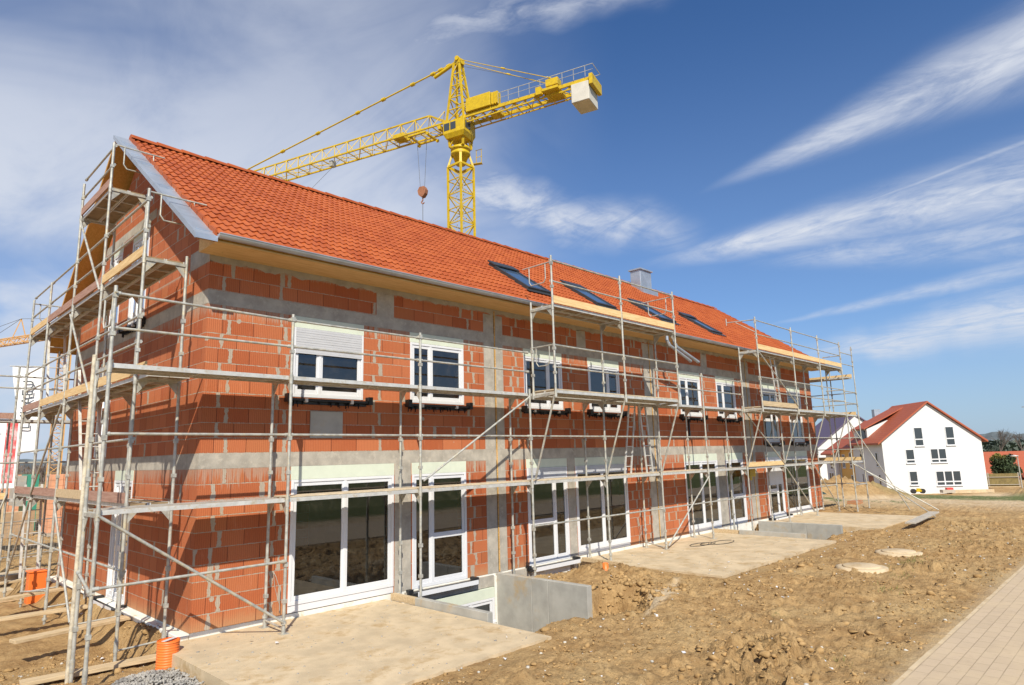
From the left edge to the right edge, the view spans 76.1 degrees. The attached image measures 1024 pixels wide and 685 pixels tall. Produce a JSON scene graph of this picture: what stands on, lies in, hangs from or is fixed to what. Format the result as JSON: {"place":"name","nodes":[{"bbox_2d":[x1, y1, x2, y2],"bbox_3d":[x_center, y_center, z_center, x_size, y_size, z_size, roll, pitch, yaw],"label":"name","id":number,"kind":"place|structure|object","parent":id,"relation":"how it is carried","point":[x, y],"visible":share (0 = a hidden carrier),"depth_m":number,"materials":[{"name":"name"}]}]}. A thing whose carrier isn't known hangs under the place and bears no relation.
{"place":"outdoors","nodes":[
{"label":"outdoors","id":0,"kind":"place"},
{"bbox_2d":[0,586,12,596],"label":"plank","id":1,"kind":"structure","parent":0,"point":[9,589],"depth_m":17.37,"materials":[{"name":"brown wood"}]},
{"bbox_2d":[111,667,204,684],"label":"gravel","id":2,"kind":"structure","parent":0,"point":[159,677],"depth_m":8.59,"materials":[{"name":"grey gravel"}]},
{"bbox_2d":[0,472,1023,684],"bbox_3d":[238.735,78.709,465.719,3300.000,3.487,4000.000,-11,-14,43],"label":"ground","id":3,"kind":"structure","parent":0,"point":[1002,507],"depth_m":11.05,"materials":[{"name":"soil"}]},
{"bbox_2d":[0,420,20,538],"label":"hoarding","id":4,"kind":"object","parent":3,"relation":"on","point":[3,431],"visible":0.5,"depth_m":22.04,"materials":[{"name":"white fabric"}]},
{"bbox_2d":[0,475,21,511],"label":"block stack","id":5,"kind":"object","parent":3,"relation":"on","point":[8,508],"visible":0.08,"depth_m":33.05,"materials":[{"name":"orange brick"}]},
{"bbox_2d":[0,578,25,584],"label":"timber plank","id":6,"kind":"object","parent":3,"relation":"on","point":[11,581],"visible":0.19,"depth_m":16.58,"materials":[{"name":"brown wood"}]},
{"bbox_2d":[3,511,34,538],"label":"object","id":7,"kind":"structure","parent":3,"relation":"on","point":[17,515],"depth_m":28.55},
{"bbox_2d":[8,474,39,527],"bbox_3d":[-23.634,7.728,31.558,2.000,2.650,0.800,-11,-14,43],"label":"container","id":8,"kind":"object","parent":3,"relation":"on","point":[22,480],"visible":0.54,"depth_m":31.06,"materials":[{"name":"metal"}]},
{"bbox_2d":[0,568,52,581],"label":"plank","id":9,"kind":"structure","parent":3,"relation":"on","point":[12,575],"depth_m":18.06,"materials":[{"name":"brown wood"}]},
{"bbox_2d":[13,366,45,509],"bbox_3d":[-22.201,4.659,29.478,1.398,7.900,0.188,2,-10,-18],"label":"flag","id":10,"kind":"object","parent":3,"relation":"on","point":[28,435],"visible":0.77,"depth_m":29.85,"materials":[{"name":"fabric"}]},
{"bbox_2d":[0,517,60,558],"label":"fence","id":11,"kind":"object","parent":3,"relation":"on","point":[31,536],"visible":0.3,"depth_m":21.85,"materials":[{"name":"metal"}]},
{"bbox_2d":[0,588,63,601],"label":"timber plank","id":12,"kind":"object","parent":3,"relation":"on","point":[18,596],"visible":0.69,"depth_m":13.83,"materials":[{"name":"brown wood"}]},
{"bbox_2d":[0,318,71,481],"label":"tower crane","id":13,"kind":"object","parent":3,"relation":"on","point":[24,336],"visible":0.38,"depth_m":56.76,"materials":[{"name":"orange paint"}]},
{"bbox_2d":[24,568,47,603],"bbox_3d":[-11.065,5.680,15.184,0.380,0.760,0.380,-11,-14,43],"label":"drain box","id":14,"kind":"object","parent":3,"relation":"on","point":[35,579],"visible":0.68,"depth_m":15.07,"materials":[{"name":"orange plastic"}]},
{"bbox_2d":[0,367,73,563],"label":"scaffold","id":15,"kind":"object","parent":3,"relation":"on","point":[8,418],"visible":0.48,"depth_m":16.75,"materials":[{"name":"metal"}]},
{"bbox_2d":[15,463,65,483],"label":"trees","id":16,"kind":"object","parent":3,"relation":"on","point":[24,470],"visible":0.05,"depth_m":128.33,"materials":[{"name":"plant"}]},
{"bbox_2d":[0,604,87,621],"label":"timber plank","id":17,"kind":"object","parent":3,"relation":"on","point":[32,614],"visible":1,"depth_m":12.27,"materials":[{"name":"brown wood"}]},
{"bbox_2d":[36,457,65,483],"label":"bare tree","id":18,"kind":"object","parent":3,"relation":"on","point":[43,470],"visible":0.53,"depth_m":103.72,"materials":[{"name":"brown plant"}]},
{"bbox_2d":[41,474,64,536],"bbox_3d":[-20.116,7.249,29.337,1.335,2.640,1.300,-11,-14,43],"label":"block stack","id":19,"kind":"object","parent":3,"relation":"on","point":[49,506],"visible":0.19,"depth_m":28.65,"materials":[{"name":"orange brick"}]},
{"bbox_2d":[9,615,130,643],"bbox_3d":[-7.267,4.748,10.838,0.220,0.050,1.736,-8,-12,32],"label":"timber plank","id":20,"kind":"object","parent":3,"relation":"on","point":[32,637],"visible":0.84,"depth_m":10.60,"materials":[{"name":"beige wood"}]},
{"bbox_2d":[19,654,155,684],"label":"timber plank","id":21,"kind":"object","parent":3,"relation":"on","point":[91,670],"visible":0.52,"depth_m":9.10,"materials":[{"name":"beige wood"}]},
{"bbox_2d":[2,142,206,683],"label":"scaffold","id":22,"kind":"object","parent":3,"relation":"on","point":[111,208],"visible":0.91,"depth_m":13.04,"materials":[{"name":"metal"}]},
{"bbox_2d":[155,637,179,669],"bbox_3d":[-4.957,4.608,9.399,0.303,0.650,0.303,-11,-14,43],"label":"drain pipe","id":23,"kind":"object","parent":3,"relation":"on","point":[167,647],"visible":0.58,"depth_m":9.31,"materials":[{"name":"orange plastic"}]},
{"bbox_2d":[172,599,551,684],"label":"terrace","id":24,"kind":"structure","parent":3,"relation":"on","point":[322,658],"depth_m":9.37,"materials":[{"name":"concrete"}]},
{"bbox_2d":[391,593,416,604],"bbox_3d":[-2.025,4.852,12.374,0.780,0.120,0.100,-11,-14,43],"label":"timber board","id":25,"kind":"object","parent":3,"relation":"on","point":[403,598],"visible":0.93,"depth_m":12.35,"materials":[{"name":"brown wood"}]},
{"bbox_2d":[248,55,601,235],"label":"tower crane","id":26,"kind":"object","parent":3,"relation":"on","point":[458,132],"visible":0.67,"depth_m":42.30,"materials":[{"name":"metal"}]},
{"bbox_2d":[50,134,823,640],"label":"terraced house","id":27,"kind":"structure","parent":3,"relation":"on","point":[252,242],"depth_m":14.38,"materials":[{"name":"brick"}]},
{"bbox_2d":[94,359,113,457],"bbox_3d":[-9.135,1.505,14.798,0.970,2.147,0.212,-11,-14,43],"label":"window","id":28,"kind":"structure","parent":27,"relation":"in","point":[102,413],"depth_m":14.85,"materials":[{"name":"white plastic"}]},
{"bbox_2d":[93,470,133,610],"bbox_3d":[-7.797,3.873,12.961,1.500,2.617,0.432,-11,-14,43],"label":"patio door","id":29,"kind":"structure","parent":27,"relation":"in","point":[119,483],"depth_m":13.09,"materials":[{"name":"white plastic"}]},
{"bbox_2d":[104,245,123,339],"bbox_3d":[-9.152,-1.149,15.210,1.020,2.117,0.212,-11,-14,43],"label":"window","id":30,"kind":"structure","parent":27,"relation":"in","point":[118,257],"depth_m":15.15,"materials":[{"name":"white plastic"}]},
{"bbox_2d":[117,222,150,337],"bbox_3d":[-7.919,-1.311,13.903,1.380,2.316,0.360,-11,-14,43],"label":"window","id":31,"kind":"structure","parent":27,"relation":"in","point":[133,306],"depth_m":14.01,"materials":[{"name":"white plastic"}]},
{"bbox_2d":[273,571,279,612],"bbox_3d":[-4.003,4.240,11.104,0.131,0.694,0.048,3,-11,-22],"label":"cable","id":32,"kind":"object","parent":27,"relation":"hanging from","point":[279,591],"visible":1,"depth_m":11.11,"materials":[{"name":"plastic"}]},
{"bbox_2d":[284,316,372,408],"bbox_3d":[-3.501,0.415,12.488,0.360,1.698,1.780,-11,-14,43],"label":"window","id":33,"kind":"structure","parent":27,"relation":"in","point":[323,334],"depth_m":12.43,"materials":[{"name":"white plastic"}]},
{"bbox_2d":[287,463,393,613],"bbox_3d":[-3.190,3.563,12.278,0.212,2.487,2.220,-11,-14,43],"label":"patio door","id":34,"kind":"structure","parent":27,"relation":"in","point":[344,475],"depth_m":12.17,"materials":[{"name":"white plastic"}]},
{"bbox_2d":[405,332,472,412],"bbox_3d":[-1.643,0.696,14.356,0.360,1.706,1.780,-11,-14,43],"label":"window","id":35,"kind":"structure","parent":27,"relation":"in","point":[428,345],"depth_m":14.28,"materials":[{"name":"white plastic"}]},
{"bbox_2d":[406,461,478,596],"bbox_3d":[-1.511,3.851,13.799,0.432,2.617,1.780,-11,-14,43],"label":"patio door","id":36,"kind":"structure","parent":27,"relation":"in","point":[454,469],"depth_m":13.75,"materials":[{"name":"white plastic"}]},
{"bbox_2d":[433,586,494,623],"bbox_3d":[-1.107,6.049,13.800,0.212,1.427,1.910,-11,-14,43],"label":"basement window","id":37,"kind":"structure","parent":27,"relation":"in","point":[475,598],"depth_m":14.10,"materials":[{"name":"white plastic"}]},
{"bbox_2d":[521,348,570,416],"bbox_3d":[0.800,1.059,16.814,0.360,1.702,1.750,-11,-14,43],"label":"window","id":38,"kind":"structure","parent":27,"relation":"in","point":[542,356],"depth_m":16.87,"materials":[{"name":"white plastic"}]},
{"bbox_2d":[525,458,580,571],"bbox_3d":[0.922,4.214,16.246,0.432,2.617,1.820,-11,-14,43],"label":"patio door","id":39,"kind":"structure","parent":27,"relation":"in","point":[557,467],"depth_m":16.35,"materials":[{"name":"white plastic"}]},
{"bbox_2d":[574,456,630,555],"bbox_3d":[2.445,4.404,17.936,0.226,2.487,2.360,-11,-14,43],"label":"patio door","id":40,"kind":"structure","parent":27,"relation":"in","point":[595,464],"depth_m":17.86,"materials":[{"name":"white plastic"}]},
{"bbox_2d":[587,357,627,418],"bbox_3d":[2.623,1.335,18.648,0.360,1.708,1.750,-11,-14,43],"label":"window","id":41,"kind":"structure","parent":27,"relation":"in","point":[612,366],"depth_m":18.68,"materials":[{"name":"white plastic"}]},
{"bbox_2d":[678,370,707,422],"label":"window","id":42,"kind":"structure","parent":27,"relation":"in","point":[686,378],"depth_m":22.01,"materials":[{"name":"white plastic"}]},
{"bbox_2d":[683,453,721,533],"bbox_3d":[6.307,4.982,21.831,0.212,2.487,2.230,-11,-14,43],"label":"patio door","id":43,"kind":"structure","parent":27,"relation":"in","point":[695,459],"depth_m":21.79,"materials":[{"name":"white plastic"}]},
{"bbox_2d":[715,376,742,423],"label":"window","id":44,"kind":"structure","parent":27,"relation":"in","point":[720,417],"depth_m":23.82,"materials":[{"name":"white plastic"}]},
{"bbox_2d":[724,453,747,524],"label":"patio door","id":45,"kind":"structure","parent":27,"relation":"in","point":[734,457],"depth_m":23.55,"materials":[{"name":"white plastic"}]},
{"bbox_2d":[759,382,784,446],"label":"window","id":46,"kind":"structure","parent":27,"relation":"in","point":[768,387],"depth_m":26.47,"materials":[{"name":"white plastic"}]},
{"bbox_2d":[764,451,793,520],"bbox_3d":[10.415,5.633,25.796,0.432,2.617,1.800,-11,-14,43],"label":"patio door","id":47,"kind":"structure","parent":27,"relation":"in","point":[772,456],"depth_m":25.88,"materials":[{"name":"white plastic"}]},
{"bbox_2d":[786,386,809,446],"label":"window","id":48,"kind":"structure","parent":27,"relation":"in","point":[792,390],"depth_m":28.28,"materials":[{"name":"white plastic"}]},
{"bbox_2d":[784,451,811,513],"bbox_3d":[11.935,5.822,27.482,0.226,2.487,2.550,-11,-14,43],"label":"patio door","id":49,"kind":"structure","parent":27,"relation":"in","point":[799,454],"depth_m":27.70,"materials":[{"name":"white plastic"}]},
{"bbox_2d":[415,597,492,622],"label":"concrete kerb","id":50,"kind":"structure","parent":3,"relation":"on","point":[465,611],"depth_m":11.27,"materials":[{"name":"grey concrete"}]},
{"bbox_2d":[69,285,840,684],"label":"scaffold","id":51,"kind":"object","parent":3,"relation":"on","point":[289,381],"visible":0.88,"depth_m":12.04,"materials":[{"name":"metal"}]},
{"bbox_2d":[522,255,680,479],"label":"scaffold tower","id":52,"kind":"structure","parent":51,"relation":"attached to","point":[552,309],"depth_m":16.60,"materials":[{"name":"metal"}]},
{"bbox_2d":[749,469,755,479],"bbox_3d":[8.742,4.802,23.839,0.090,0.434,0.600,-11,-14,43],"label":"tool bag","id":53,"kind":"object","parent":51,"relation":"hanging from","point":[752,473],"visible":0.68,"depth_m":23.77,"materials":[{"name":"yellow fabric"}]},
{"bbox_2d":[725,317,847,465],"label":"scaffold tower","id":54,"kind":"structure","parent":51,"relation":"on","point":[775,357],"depth_m":24.58,"materials":[{"name":"metal"}]},
{"bbox_2d":[21,549,899,675],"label":"scraps","id":55,"kind":"object","parent":3,"relation":"on","point":[588,621],"visible":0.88,"depth_m":10.37,"materials":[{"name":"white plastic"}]},
{"bbox_2d":[496,572,592,632],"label":"retaining wall","id":56,"kind":"structure","parent":3,"relation":"on","point":[529,603],"depth_m":13.76,"materials":[{"name":"concrete"}]},
{"bbox_2d":[582,557,623,564],"bbox_3d":[2.225,5.402,16.107,0.110,0.110,1.253,8,-13,-42],"label":"timber board","id":57,"kind":"object","parent":3,"relation":"on","point":[588,559],"visible":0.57,"depth_m":16.17,"materials":[{"name":"brown wood"}]},
{"bbox_2d":[603,563,607,570],"bbox_3d":[2.118,5.112,14.782,0.130,0.240,0.130,-11,-14,43],"label":"pipe stub","id":58,"kind":"object","parent":3,"relation":"on","point":[605,566],"visible":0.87,"depth_m":14.73,"materials":[{"name":"orange plastic"}]},
{"bbox_2d":[578,532,835,577],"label":"terrace","id":59,"kind":"structure","parent":3,"relation":"on","point":[744,553],"depth_m":17.19,"materials":[{"name":"concrete"}]},
{"bbox_2d":[689,540,733,546],"bbox_3d":[5.855,5.842,19.027,1.834,0.015,0.576,4,-11,-28],"label":"cable","id":60,"kind":"object","parent":59,"relation":"on","point":[709,543],"visible":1,"depth_m":18.98,"materials":[{"name":"black metal"}]},
{"bbox_2d":[714,529,738,533],"bbox_3d":[7.017,6.183,21.408,0.870,0.120,0.100,-11,-14,43],"label":"timber board","id":61,"kind":"object","parent":59,"relation":"on","point":[729,531],"visible":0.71,"depth_m":21.36,"materials":[{"name":"beige wood"}]},
{"bbox_2d":[739,530,806,538],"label":"concrete kerb","id":62,"kind":"structure","parent":3,"relation":"on","point":[774,534],"depth_m":20.26,"materials":[{"name":"grey concrete"}]},
{"bbox_2d":[758,521,842,539],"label":"retaining wall","id":63,"kind":"structure","parent":3,"relation":"on","point":[819,531],"depth_m":22.56,"materials":[{"name":"concrete"}]},
{"bbox_2d":[815,414,865,479],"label":"purple roofed house","id":64,"kind":"structure","parent":3,"relation":"on","point":[823,444],"depth_m":95.01,"materials":[{"name":"stone"}]},
{"bbox_2d":[768,512,917,532],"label":"terrace","id":65,"kind":"structure","parent":3,"relation":"on","point":[849,522],"depth_m":24.42,"materials":[{"name":"concrete"}]},
{"bbox_2d":[820,420,866,479],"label":"grey house","id":66,"kind":"structure","parent":3,"relation":"on","point":[830,468],"depth_m":81.55,"materials":[{"name":"red tile"}]},
{"bbox_2d":[847,500,862,504],"bbox_3d":[16.476,7.699,31.388,0.400,0.210,1.000,-11,-14,43],"label":"brick stack","id":67,"kind":"object","parent":3,"relation":"on","point":[853,502],"visible":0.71,"depth_m":31.14,"materials":[{"name":"brick"}]},
{"bbox_2d":[835,409,879,481],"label":"yellow house","id":68,"kind":"structure","parent":3,"relation":"on","point":[847,471],"depth_m":78.47,"materials":[{"name":"red tile"}]},
{"bbox_2d":[835,562,888,573],"bbox_3d":[7.725,5.101,14.413,1.040,0.385,1.040,-11,-14,43],"label":"manhole","id":69,"kind":"object","parent":3,"relation":"on","point":[867,567],"visible":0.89,"depth_m":14.24,"materials":[{"name":"concrete"}]},
{"bbox_2d":[809,347,938,516],"bbox_3d":[13.706,3.994,30.036,2.390,7.306,10.754,5,-12,-34],"label":"scaffold","id":70,"kind":"object","parent":3,"relation":"on","point":[839,460],"visible":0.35,"depth_m":29.19,"materials":[{"name":"metal"}]},
{"bbox_2d":[875,548,922,556],"bbox_3d":[9.639,5.368,16.270,1.040,0.385,1.040,-11,-14,43],"label":"manhole","id":71,"kind":"object","parent":3,"relation":"on","point":[898,552],"visible":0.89,"depth_m":16.07,"materials":[{"name":"concrete"}]},
{"bbox_2d":[825,539,979,665],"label":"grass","id":72,"kind":"structure","parent":3,"relation":"on","point":[897,584],"depth_m":13.57,"materials":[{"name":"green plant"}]},
{"bbox_2d":[847,401,987,493],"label":"white house","id":73,"kind":"structure","parent":3,"relation":"on","point":[929,447],"depth_m":68.49,"materials":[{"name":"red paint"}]},
{"bbox_2d":[875,452,878,466],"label":"window","id":74,"kind":"structure","parent":73,"relation":"in","point":[876,454],"depth_m":70.10,"materials":[{"name":"white plastic"}]},
{"bbox_2d":[905,449,916,463],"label":"window","id":75,"kind":"structure","parent":73,"relation":"in","point":[910,456],"depth_m":68.41,"materials":[{"name":"white plastic"}]},
{"bbox_2d":[909,471,919,485],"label":"window","id":76,"kind":"structure","parent":73,"relation":"in","point":[913,475],"depth_m":68.02,"materials":[{"name":"white plastic"}]},
{"bbox_2d":[913,427,923,446],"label":"window","id":77,"kind":"structure","parent":73,"relation":"in","point":[918,433],"depth_m":68.68,"materials":[{"name":"white plastic"}]},
{"bbox_2d":[930,448,948,462],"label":"window","id":78,"kind":"structure","parent":73,"relation":"in","point":[938,455],"depth_m":68.21,"materials":[{"name":"white plastic"}]},
{"bbox_2d":[935,470,963,485],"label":"window","id":79,"kind":"structure","parent":73,"relation":"in","point":[943,478],"depth_m":67.75,"materials":[{"name":"grey glass"}]},
{"bbox_2d":[944,426,956,445],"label":"window","id":80,"kind":"structure","parent":73,"relation":"in","point":[949,430],"depth_m":68.46,"materials":[{"name":"white plastic"}]},
{"bbox_2d":[910,488,925,493],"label":"wheel loader","id":81,"kind":"object","parent":3,"relation":"on","point":[914,491],"visible":1,"depth_m":66.60,"materials":[{"name":"yellow metal"}]},
{"bbox_2d":[905,511,938,523],"bbox_3d":[14.245,6.053,22.649,0.300,0.070,4.205,-10,-13,41],"label":"timber plank","id":82,"kind":"object","parent":3,"relation":"on","point":[918,519],"visible":1,"depth_m":22.34,"materials":[{"name":"beige wood"}]},
{"bbox_2d":[940,487,955,492],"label":"crate","id":83,"kind":"object","parent":3,"relation":"on","point":[949,490],"visible":1,"depth_m":66.20,"materials":[{"name":"wood"}]},
{"bbox_2d":[892,565,1023,684],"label":"kerb","id":84,"kind":"structure","parent":3,"relation":"on","point":[921,659],"depth_m":9.08,"materials":[{"name":"concrete"}]},
{"bbox_2d":[955,489,994,492],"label":"concrete sill","id":85,"kind":"structure","parent":3,"relation":"on","point":[977,491],"depth_m":66.53,"materials":[{"name":"beige concrete"}]},
{"bbox_2d":[989,429,1013,450],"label":"bare tree","id":86,"kind":"object","parent":3,"relation":"on","point":[1003,439],"visible":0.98,"depth_m":235.66,"materials":[{"name":"plant"}]},
{"bbox_2d":[982,439,1023,451],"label":"wood","id":87,"kind":"object","parent":3,"relation":"on","point":[991,446],"visible":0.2,"depth_m":269.47,"materials":[{"name":"green plant"}]},
{"bbox_2d":[986,472,1020,486],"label":"wooden fence","id":88,"kind":"object","parent":3,"relation":"on","point":[1004,480],"visible":0.54,"depth_m":75.38,"materials":[{"name":"grey wood"}]},
{"bbox_2d":[983,451,1023,457],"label":"house","id":89,"kind":"structure","parent":3,"relation":"on","point":[989,454],"depth_m":108.18,"materials":[{"name":"tile"}]},
{"bbox_2d":[984,457,1023,478],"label":"house","id":90,"kind":"structure","parent":3,"relation":"on","point":[988,465],"depth_m":93.54,"materials":[{"name":"orange tile"}]},
{"bbox_2d":[989,453,1022,477],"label":"tree","id":91,"kind":"object","parent":3,"relation":"on","point":[1002,464],"visible":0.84,"depth_m":79.05,"materials":[{"name":"green plant"}]},
{"bbox_2d":[1010,432,1023,450],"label":"bare tree","id":92,"kind":"object","parent":3,"relation":"on","point":[1016,441],"visible":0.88,"depth_m":240.76,"materials":[{"name":"plant"}]},
{"bbox_2d":[1011,455,1022,487],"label":"street lamp","id":93,"kind":"object","parent":3,"relation":"on","point":[1019,469],"visible":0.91,"depth_m":69.98,"materials":[{"name":"metal"}]},
{"bbox_2d":[0,0,1023,460],"label":"sky","id":94,"kind":"structure","parent":0,"point":[850,173],"materials":[{"name":"blue"}]},
{"bbox_2d":[19,432,1023,472],"bbox_3d":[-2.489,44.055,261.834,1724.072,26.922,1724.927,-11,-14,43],"label":"hills","id":95,"kind":"structure","parent":0,"point":[986,436],"depth_m":706.95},
{"bbox_2d":[898,568,1023,684],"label":"pavement","id":96,"kind":"structure","parent":0,"point":[983,644],"depth_m":8.31,"materials":[{"name":"stone"}]}
]}

